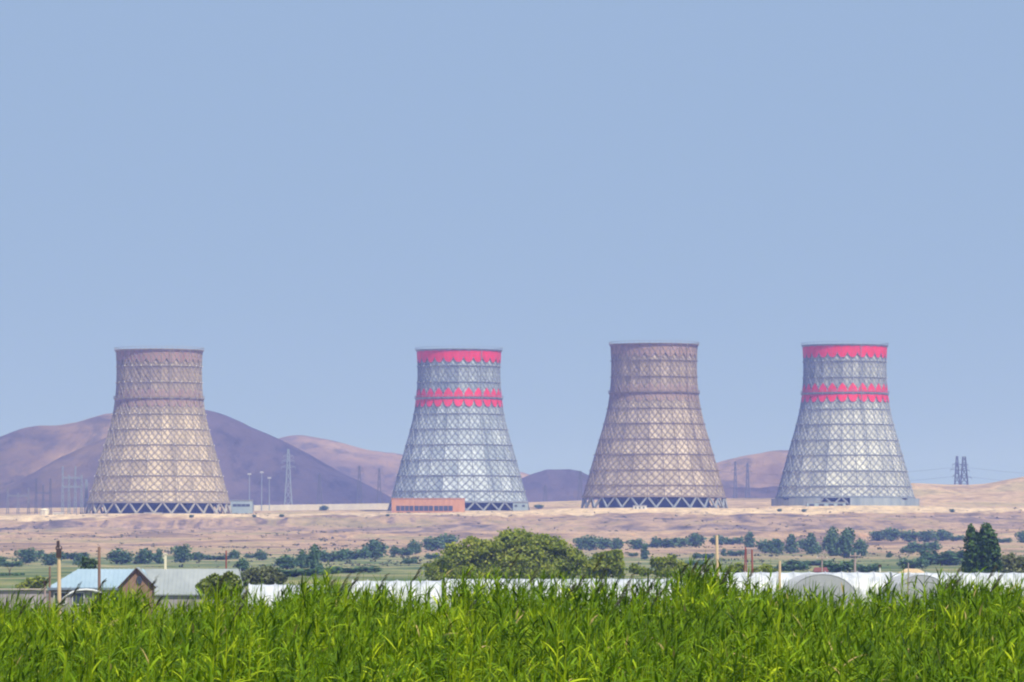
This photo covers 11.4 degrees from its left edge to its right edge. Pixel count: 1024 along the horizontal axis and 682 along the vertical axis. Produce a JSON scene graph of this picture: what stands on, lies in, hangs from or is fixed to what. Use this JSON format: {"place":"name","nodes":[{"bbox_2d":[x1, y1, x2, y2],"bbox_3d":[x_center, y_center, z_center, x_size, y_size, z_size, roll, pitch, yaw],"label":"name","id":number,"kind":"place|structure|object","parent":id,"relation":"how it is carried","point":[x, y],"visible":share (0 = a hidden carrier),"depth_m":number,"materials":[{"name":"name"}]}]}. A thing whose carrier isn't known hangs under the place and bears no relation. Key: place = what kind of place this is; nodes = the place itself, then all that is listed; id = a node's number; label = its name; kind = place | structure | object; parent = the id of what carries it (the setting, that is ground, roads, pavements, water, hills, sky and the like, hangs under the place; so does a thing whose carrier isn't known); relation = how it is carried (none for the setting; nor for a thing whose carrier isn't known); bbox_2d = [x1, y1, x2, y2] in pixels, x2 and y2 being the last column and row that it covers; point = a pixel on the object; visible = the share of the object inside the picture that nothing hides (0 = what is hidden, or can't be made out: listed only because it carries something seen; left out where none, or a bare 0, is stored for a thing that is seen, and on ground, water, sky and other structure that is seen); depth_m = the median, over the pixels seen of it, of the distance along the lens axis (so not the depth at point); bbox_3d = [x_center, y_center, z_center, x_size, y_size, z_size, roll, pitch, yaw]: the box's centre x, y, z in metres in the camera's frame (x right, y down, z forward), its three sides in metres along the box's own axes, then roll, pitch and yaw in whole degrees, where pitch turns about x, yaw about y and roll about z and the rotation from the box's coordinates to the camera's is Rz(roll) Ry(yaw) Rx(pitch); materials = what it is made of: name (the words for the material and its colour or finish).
{"place":"outdoors","nodes":[
{"label":"outdoors","id":0,"kind":"place"},
{"bbox_2d":[0,413,112,487],"bbox_3d":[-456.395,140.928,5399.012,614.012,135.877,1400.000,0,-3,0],"label":"hill","id":1,"kind":"structure","parent":0,"point":[26,451],"depth_m":5149.64,"materials":[{"name":"brown soil"}]},
{"bbox_2d":[145,553,244,615],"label":"barn","id":2,"kind":"structure","parent":0,"point":[175,583],"depth_m":501.41,"materials":[{"name":"beige"}]},
{"bbox_2d":[0,410,391,507],"bbox_3d":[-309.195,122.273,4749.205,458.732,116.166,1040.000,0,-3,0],"label":"hill","id":3,"kind":"structure","parent":0,"point":[242,450],"depth_m":4509.98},
{"bbox_2d":[279,435,529,496],"bbox_3d":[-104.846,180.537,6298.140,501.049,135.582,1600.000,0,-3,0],"label":"hill","id":4,"kind":"structure","parent":0,"point":[346,459],"depth_m":6170.13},
{"bbox_2d":[0,477,1023,635],"bbox_3d":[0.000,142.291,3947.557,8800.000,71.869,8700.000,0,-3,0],"label":"ground","id":5,"kind":"structure","parent":0,"point":[1003,498],"depth_m":2743.40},
{"bbox_2d":[0,560,23,566],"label":"bush","id":6,"kind":"object","parent":5,"relation":"on","point":[12,564],"visible":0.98,"depth_m":1290.26,"materials":[{"name":"green plant"}]},
{"bbox_2d":[6,488,29,513],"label":"substation gantry","id":7,"kind":"object","parent":5,"relation":"on","point":[17,496],"visible":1,"depth_m":3158.31,"materials":[{"name":"silver metal"}]},
{"bbox_2d":[0,589,48,611],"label":"shed","id":8,"kind":"structure","parent":5,"relation":"on","point":[29,593],"depth_m":559.31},
{"bbox_2d":[13,547,40,562],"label":"tree","id":9,"kind":"object","parent":5,"relation":"on","point":[28,555],"visible":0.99,"depth_m":1506.01,"materials":[{"name":"green plant"}]},
{"bbox_2d":[15,575,45,590],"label":"bush","id":10,"kind":"object","parent":5,"relation":"on","point":[32,583],"visible":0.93,"depth_m":618.79,"materials":[{"name":"green plant"}]},
{"bbox_2d":[34,478,51,513],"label":"substation gantry","id":11,"kind":"object","parent":5,"relation":"on","point":[36,493],"visible":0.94,"depth_m":3148.66,"materials":[{"name":"grey"}]},
{"bbox_2d":[38,552,61,565],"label":"tree","id":12,"kind":"object","parent":5,"relation":"on","point":[50,558],"visible":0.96,"depth_m":1445.95,"materials":[{"name":"green plant"}]},
{"bbox_2d":[56,541,61,618],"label":"utility pole","id":13,"kind":"object","parent":5,"relation":"on","point":[58,552],"visible":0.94,"depth_m":439.41,"materials":[{"name":"brown"}]},
{"bbox_2d":[61,466,82,513],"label":"substation gantry","id":14,"kind":"object","parent":5,"relation":"on","point":[69,478],"visible":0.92,"depth_m":3118.63,"materials":[{"name":"grey"}]},
{"bbox_2d":[55,551,91,559],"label":"bush","id":15,"kind":"object","parent":5,"relation":"on","point":[67,555],"visible":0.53,"depth_m":1609.79,"materials":[{"name":"green plant"}]},
{"bbox_2d":[78,556,97,568],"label":"tree","id":16,"kind":"object","parent":5,"relation":"on","point":[87,563],"visible":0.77,"depth_m":619.12,"materials":[{"name":"green plant"}]},
{"bbox_2d":[98,547,100,593],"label":"utility pole","id":17,"kind":"object","parent":5,"relation":"on","point":[99,566],"visible":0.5,"depth_m":429.49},
{"bbox_2d":[47,567,157,617],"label":"farm house","id":18,"kind":"structure","parent":5,"relation":"on","point":[88,578],"depth_m":469.74,"materials":[{"name":"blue metal"}]},
{"bbox_2d":[72,592,84,604],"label":"window","id":19,"kind":"structure","parent":18,"relation":"in","point":[77,597],"depth_m":469.68,"materials":[{"name":"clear glass"}]},
{"bbox_2d":[106,548,134,563],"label":"tree","id":20,"kind":"object","parent":5,"relation":"on","point":[121,557],"visible":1,"depth_m":1476.94,"materials":[{"name":"green plant"}]},
{"bbox_2d":[134,547,155,563],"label":"tree","id":21,"kind":"object","parent":5,"relation":"on","point":[147,557],"visible":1,"depth_m":1481.89,"materials":[{"name":"green plant"}]},
{"bbox_2d":[85,346,231,513],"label":"cooling tower","id":22,"kind":"structure","parent":5,"relation":"on","point":[158,454],"depth_m":3016.07,"materials":[{"name":"concrete"}]},
{"bbox_2d":[153,548,163,563],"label":"tree","id":23,"kind":"object","parent":5,"relation":"on","point":[158,558],"visible":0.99,"depth_m":1494.03,"materials":[{"name":"green plant"}]},
{"bbox_2d":[170,544,193,562],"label":"tree","id":24,"kind":"object","parent":5,"relation":"on","point":[182,554],"visible":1,"depth_m":1526.11,"materials":[{"name":"green plant"}]},
{"bbox_2d":[202,555,235,559],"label":"bush","id":25,"kind":"object","parent":5,"relation":"on","point":[210,557],"visible":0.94,"depth_m":1645.62,"materials":[{"name":"green plant"}]},
{"bbox_2d":[195,571,244,596],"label":"bush","id":26,"kind":"object","parent":5,"relation":"on","point":[231,578],"visible":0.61,"depth_m":329.27,"materials":[{"name":"green plant"}]},
{"bbox_2d":[230,500,253,513],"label":"building","id":27,"kind":"structure","parent":5,"relation":"on","point":[241,506],"depth_m":3118.52,"materials":[{"name":"grey metal"}]},
{"bbox_2d":[235,557,250,570],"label":"tree","id":28,"kind":"object","parent":5,"relation":"on","point":[242,563],"visible":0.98,"depth_m":1086.16,"materials":[{"name":"green plant"}]},
{"bbox_2d":[254,550,267,559],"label":"tree","id":29,"kind":"object","parent":5,"relation":"on","point":[260,554],"visible":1,"depth_m":1641.45,"materials":[{"name":"green plant"}]},
{"bbox_2d":[240,564,287,586],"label":"bush","id":30,"kind":"object","parent":5,"relation":"on","point":[270,575],"visible":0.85,"depth_m":618.74,"materials":[{"name":"green plant"}]},
{"bbox_2d":[247,583,324,615],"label":"plastic tunnel","id":31,"kind":"structure","parent":5,"relation":"on","point":[269,590],"depth_m":477.56,"materials":[{"name":"grey"}]},
{"bbox_2d":[273,554,299,568],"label":"tree","id":32,"kind":"object","parent":5,"relation":"on","point":[287,561],"visible":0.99,"depth_m":1193.36,"materials":[{"name":"green plant"}]},
{"bbox_2d":[281,449,295,504],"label":"power pylon","id":33,"kind":"object","parent":5,"relation":"on","point":[286,465],"visible":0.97,"depth_m":3348.53,"materials":[{"name":"grey"}]},
{"bbox_2d":[295,549,308,568],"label":"tree","id":34,"kind":"object","parent":5,"relation":"on","point":[301,559],"visible":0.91,"depth_m":1242.36,"materials":[{"name":"green plant"}]},
{"bbox_2d":[276,567,328,576],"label":"bush","id":35,"kind":"object","parent":5,"relation":"on","point":[302,572],"visible":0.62,"depth_m":854.32,"materials":[{"name":"green plant"}]},
{"bbox_2d":[304,543,322,568],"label":"tree","id":36,"kind":"object","parent":5,"relation":"on","point":[313,556],"visible":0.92,"depth_m":1102.36,"materials":[{"name":"green plant"}]},
{"bbox_2d":[253,503,388,510],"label":"perimeter wall","id":37,"kind":"structure","parent":5,"relation":"on","point":[373,506],"depth_m":3258.36,"materials":[{"name":"concrete"}]},
{"bbox_2d":[319,549,348,561],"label":"bush","id":38,"kind":"object","parent":5,"relation":"on","point":[340,555],"visible":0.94,"depth_m":1561.92,"materials":[{"name":"green plant"}]},
{"bbox_2d":[327,565,382,572],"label":"bush","id":39,"kind":"object","parent":5,"relation":"on","point":[363,569],"visible":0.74,"depth_m":1033.65,"materials":[{"name":"green plant"}]},
{"bbox_2d":[344,547,371,558],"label":"bush","id":40,"kind":"object","parent":5,"relation":"on","point":[360,553],"visible":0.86,"depth_m":1653.84,"materials":[{"name":"green plant"}]},
{"bbox_2d":[355,465,363,503],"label":"power pylon","id":41,"kind":"object","parent":5,"relation":"on","point":[359,484],"visible":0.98,"depth_m":3498.09,"materials":[{"name":"grey"}]},
{"bbox_2d":[362,539,388,558],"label":"tree","id":42,"kind":"object","parent":5,"relation":"on","point":[376,550],"visible":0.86,"depth_m":1689.02,"materials":[{"name":"green plant"}]},
{"bbox_2d":[351,580,441,611],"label":"plastic tunnel","id":43,"kind":"structure","parent":5,"relation":"on","point":[399,585],"depth_m":537.12,"materials":[{"name":"grey"}]},
{"bbox_2d":[388,545,414,555],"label":"bush","id":44,"kind":"object","parent":5,"relation":"on","point":[395,550],"visible":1,"depth_m":1785.90,"materials":[{"name":"green plant"}]},
{"bbox_2d":[406,539,422,553],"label":"tree","id":45,"kind":"object","parent":5,"relation":"on","point":[416,546],"visible":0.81,"depth_m":1845.20,"materials":[{"name":"green plant"}]},
{"bbox_2d":[391,498,464,512],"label":"brick building","id":46,"kind":"structure","parent":5,"relation":"on","point":[421,505],"depth_m":3058.58,"materials":[{"name":"orange brick"}]},
{"bbox_2d":[420,536,445,550],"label":"tree","id":47,"kind":"object","parent":5,"relation":"on","point":[433,543],"visible":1,"depth_m":1952.43,"materials":[{"name":"green plant"}]},
{"bbox_2d":[436,533,459,549],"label":"tree","id":48,"kind":"object","parent":5,"relation":"on","point":[449,538],"visible":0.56,"depth_m":1988.40,"materials":[{"name":"green plant"}]},
{"bbox_2d":[387,346,529,510],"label":"cooling tower","id":49,"kind":"structure","parent":5,"relation":"on","point":[459,444],"depth_m":3126.14,"materials":[{"name":"concrete"}]},
{"bbox_2d":[417,526,587,584],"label":"tree","id":50,"kind":"object","parent":5,"relation":"on","point":[504,548],"visible":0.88,"depth_m":637.86,"materials":[{"name":"green plant"}]},
{"bbox_2d":[0,507,1022,566],"bbox_3d":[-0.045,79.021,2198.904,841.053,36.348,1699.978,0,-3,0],"label":"scrub","id":51,"kind":"object","parent":5,"relation":"on","point":[420,560],"visible":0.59,"depth_m":2115.08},
{"bbox_2d":[0,549,1023,681],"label":"reeds","id":52,"kind":"object","parent":5,"relation":"on","point":[706,628],"visible":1,"depth_m":71.83,"materials":[{"name":"green plant"}]},
{"bbox_2d":[15,553,1003,620],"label":"reed plumes","id":53,"kind":"object","parent":52,"relation":"on","point":[532,579],"visible":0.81,"depth_m":86.78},
{"bbox_2d":[512,502,528,510],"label":"pump house","id":54,"kind":"structure","parent":5,"relation":"on","point":[518,506],"depth_m":3118.55,"materials":[{"name":"grey concrete"}]},
{"bbox_2d":[444,578,685,610],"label":"plastic tunnel","id":55,"kind":"structure","parent":5,"relation":"on","point":[621,581],"depth_m":557.42,"materials":[{"name":"grey"}]},
{"bbox_2d":[580,534,600,550],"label":"tree","id":56,"kind":"object","parent":5,"relation":"on","point":[589,543],"visible":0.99,"depth_m":1972.85,"materials":[{"name":"green plant"}]},
{"bbox_2d":[578,549,627,578],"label":"tree","id":57,"kind":"object","parent":5,"relation":"on","point":[614,558],"visible":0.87,"depth_m":618.73,"materials":[{"name":"green plant"}]},
{"bbox_2d":[597,537,612,549],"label":"tree","id":58,"kind":"object","parent":5,"relation":"on","point":[603,543],"visible":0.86,"depth_m":2008.67,"materials":[{"name":"green plant"}]},
{"bbox_2d":[609,537,624,549],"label":"tree","id":59,"kind":"object","parent":5,"relation":"on","point":[617,543],"visible":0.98,"depth_m":2029.66,"materials":[{"name":"green plant"}]},
{"bbox_2d":[625,538,647,549],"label":"tree","id":60,"kind":"object","parent":5,"relation":"on","point":[637,544],"visible":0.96,"depth_m":2037.57,"materials":[{"name":"green plant"}]},
{"bbox_2d":[626,563,653,575],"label":"bush","id":61,"kind":"object","parent":5,"relation":"on","point":[635,568],"visible":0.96,"depth_m":638.95,"materials":[{"name":"green plant"}]},
{"bbox_2d":[581,340,727,507],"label":"cooling tower","id":62,"kind":"structure","parent":5,"relation":"on","point":[654,449],"depth_m":3035.96,"materials":[{"name":"concrete"}]},
{"bbox_2d":[650,536,679,547],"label":"bush","id":63,"kind":"object","parent":5,"relation":"on","point":[656,542],"visible":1,"depth_m":2125.51,"materials":[{"name":"green plant"}]},
{"bbox_2d":[649,554,687,577],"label":"tree","id":64,"kind":"object","parent":5,"relation":"on","point":[661,568],"visible":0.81,"depth_m":638.98,"materials":[{"name":"green plant"}]},
{"bbox_2d":[685,532,706,546],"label":"tree","id":65,"kind":"object","parent":5,"relation":"on","point":[695,539],"visible":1,"depth_m":2149.02,"materials":[{"name":"green plant"}]},
{"bbox_2d":[709,534,726,544],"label":"tree","id":66,"kind":"object","parent":5,"relation":"on","point":[721,540],"visible":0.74,"depth_m":2220.66,"materials":[{"name":"green plant"}]},
{"bbox_2d":[719,562,745,572],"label":"bush","id":67,"kind":"object","parent":5,"relation":"on","point":[740,566],"visible":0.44,"depth_m":678.97,"materials":[{"name":"green plant"}]},
{"bbox_2d":[725,536,744,544],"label":"bush","id":68,"kind":"object","parent":5,"relation":"on","point":[733,541],"visible":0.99,"depth_m":2233.26,"materials":[{"name":"green plant"}]},
{"bbox_2d":[743,463,751,497],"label":"power pylon","id":69,"kind":"object","parent":5,"relation":"on","point":[747,470],"visible":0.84,"depth_m":4148.11,"materials":[{"name":"grey"}]},
{"bbox_2d":[743,531,757,547],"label":"tree","id":70,"kind":"object","parent":5,"relation":"on","point":[749,541],"visible":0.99,"depth_m":2101.51,"materials":[{"name":"green plant"}]},
{"bbox_2d":[755,539,770,552],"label":"tree","id":71,"kind":"object","parent":5,"relation":"on","point":[763,545],"visible":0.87,"depth_m":1936.59,"materials":[{"name":"green plant"}]},
{"bbox_2d":[750,563,777,572],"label":"bush","id":72,"kind":"object","parent":5,"relation":"on","point":[762,568],"visible":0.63,"depth_m":678.92,"materials":[{"name":"green plant"}]},
{"bbox_2d":[768,538,785,553],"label":"tree","id":73,"kind":"object","parent":5,"relation":"on","point":[777,546],"visible":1,"depth_m":1889.18,"materials":[{"name":"green plant"}]},
{"bbox_2d":[784,534,799,552],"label":"tree","id":74,"kind":"object","parent":5,"relation":"on","point":[792,545],"visible":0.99,"depth_m":1937.55,"materials":[{"name":"green plant"}]},
{"bbox_2d":[774,562,811,570],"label":"bush","id":75,"kind":"object","parent":5,"relation":"on","point":[795,567],"visible":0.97,"depth_m":1186.13,"materials":[{"name":"green plant"}]},
{"bbox_2d":[701,571,889,605],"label":"plastic tunnel","id":76,"kind":"structure","parent":5,"relation":"on","point":[862,579],"depth_m":637.08,"materials":[{"name":"grey"}]},
{"bbox_2d":[782,559,823,565],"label":"bush","id":77,"kind":"object","parent":5,"relation":"on","point":[811,563],"visible":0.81,"depth_m":1373.67,"materials":[{"name":"green plant"}]},
{"bbox_2d":[803,532,820,553],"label":"tree","id":78,"kind":"object","parent":5,"relation":"on","point":[811,546],"visible":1,"depth_m":1881.60,"materials":[{"name":"green plant"}]},
{"bbox_2d":[779,573,857,607],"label":"plastic tunnel","id":79,"kind":"structure","parent":5,"relation":"on","point":[825,580],"depth_m":559.85,"materials":[{"name":"grey"}]},
{"bbox_2d":[805,502,845,505],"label":"block building","id":80,"kind":"structure","parent":5,"relation":"on","point":[825,503],"depth_m":3038.69,"materials":[{"name":"grey concrete"}]},
{"bbox_2d":[821,526,841,555],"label":"tree","id":81,"kind":"object","parent":5,"relation":"on","point":[829,539],"visible":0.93,"depth_m":1809.58,"materials":[{"name":"green plant"}]},
{"bbox_2d":[819,559,857,572],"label":"bush","id":82,"kind":"object","parent":5,"relation":"on","point":[843,565],"visible":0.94,"depth_m":1066.17,"materials":[{"name":"green plant"}]},
{"bbox_2d":[771,341,918,505],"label":"cooling tower","id":83,"kind":"structure","parent":5,"relation":"on","point":[845,446],"depth_m":3076.16,"materials":[{"name":"concrete"}]},
{"bbox_2d":[834,527,858,557],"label":"tree","id":84,"kind":"object","parent":5,"relation":"on","point":[844,542],"visible":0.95,"depth_m":1729.35,"materials":[{"name":"green plant"}]},
{"bbox_2d":[851,538,869,555],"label":"tree","id":85,"kind":"object","parent":5,"relation":"on","point":[861,546],"visible":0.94,"depth_m":1805.03,"materials":[{"name":"green plant"}]},
{"bbox_2d":[856,563,882,572],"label":"bush","id":86,"kind":"object","parent":5,"relation":"on","point":[874,567],"visible":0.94,"depth_m":1134.16,"materials":[{"name":"green plant"}]},
{"bbox_2d":[869,530,886,540],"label":"tree","id":87,"kind":"object","parent":5,"relation":"on","point":[876,536],"visible":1,"depth_m":2376.72,"materials":[{"name":"green plant"}]},
{"bbox_2d":[881,527,901,540],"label":"tree","id":88,"kind":"object","parent":5,"relation":"on","point":[890,534],"visible":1,"depth_m":2364.07,"materials":[{"name":"green plant"}]},
{"bbox_2d":[898,530,919,541],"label":"tree","id":89,"kind":"object","parent":5,"relation":"on","point":[908,536],"visible":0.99,"depth_m":2348.14,"materials":[{"name":"green plant"}]},
{"bbox_2d":[896,556,928,568],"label":"bush","id":90,"kind":"object","parent":5,"relation":"on","point":[916,563],"visible":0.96,"depth_m":1302.07,"materials":[{"name":"green plant"}]},
{"bbox_2d":[881,574,943,608],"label":"plastic tunnel","id":91,"kind":"structure","parent":5,"relation":"on","point":[897,579],"depth_m":574.84,"materials":[{"name":"grey"}]},
{"bbox_2d":[904,540,942,551],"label":"bush","id":92,"kind":"object","parent":5,"relation":"on","point":[932,546],"visible":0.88,"depth_m":1901.22,"materials":[{"name":"green plant"}]},
{"bbox_2d":[915,529,938,541],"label":"tree","id":93,"kind":"object","parent":5,"relation":"on","point":[924,536],"visible":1,"depth_m":2348.99,"materials":[{"name":"green plant"}]},
{"bbox_2d":[918,547,964,565],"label":"bush","id":94,"kind":"object","parent":5,"relation":"on","point":[954,558],"visible":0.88,"depth_m":1373.42,"materials":[{"name":"green plant"}]},
{"bbox_2d":[933,529,952,540],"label":"tree","id":95,"kind":"object","parent":5,"relation":"on","point":[943,534],"visible":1,"depth_m":2368.21,"materials":[{"name":"green plant"}]},
{"bbox_2d":[889,572,1023,595],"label":"plastic tunnel","id":96,"kind":"structure","parent":5,"relation":"on","point":[986,576],"depth_m":622.59,"materials":[{"name":"grey"}]},
{"bbox_2d":[950,456,963,484],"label":"power pylon","id":97,"kind":"object","parent":5,"relation":"on","point":[956,464],"visible":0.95,"depth_m":3718.81,"materials":[{"name":"grey"}]},
{"bbox_2d":[957,456,971,484],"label":"power pylon","id":98,"kind":"object","parent":5,"relation":"on","point":[966,470],"visible":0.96,"depth_m":3728.51,"materials":[{"name":"grey"}]},
{"bbox_2d":[959,522,1003,572],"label":"tree","id":99,"kind":"object","parent":5,"relation":"on","point":[982,550],"visible":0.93,"depth_m":718.24,"materials":[{"name":"green plant"}]},
{"bbox_2d":[1000,552,1023,572],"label":"bush","id":100,"kind":"object","parent":5,"relation":"on","point":[1011,562],"visible":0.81,"depth_m":758.29,"materials":[{"name":"green plant"}]},
{"bbox_2d":[0,0,1023,484],"label":"sky","id":101,"kind":"structure","parent":0,"point":[308,196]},
{"bbox_2d":[522,469,597,501],"bbox_3d":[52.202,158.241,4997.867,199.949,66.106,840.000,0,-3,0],"label":"hill","id":102,"kind":"structure","parent":0,"point":[561,484],"depth_m":4845.85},
{"bbox_2d":[723,486,778,497],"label":"hill","id":103,"kind":"structure","parent":0,"point":[768,492],"depth_m":4284.96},
{"bbox_2d":[716,450,788,487],"bbox_3d":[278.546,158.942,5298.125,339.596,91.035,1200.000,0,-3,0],"label":"hill","id":104,"kind":"structure","parent":0,"point":[771,464],"depth_m":5104.71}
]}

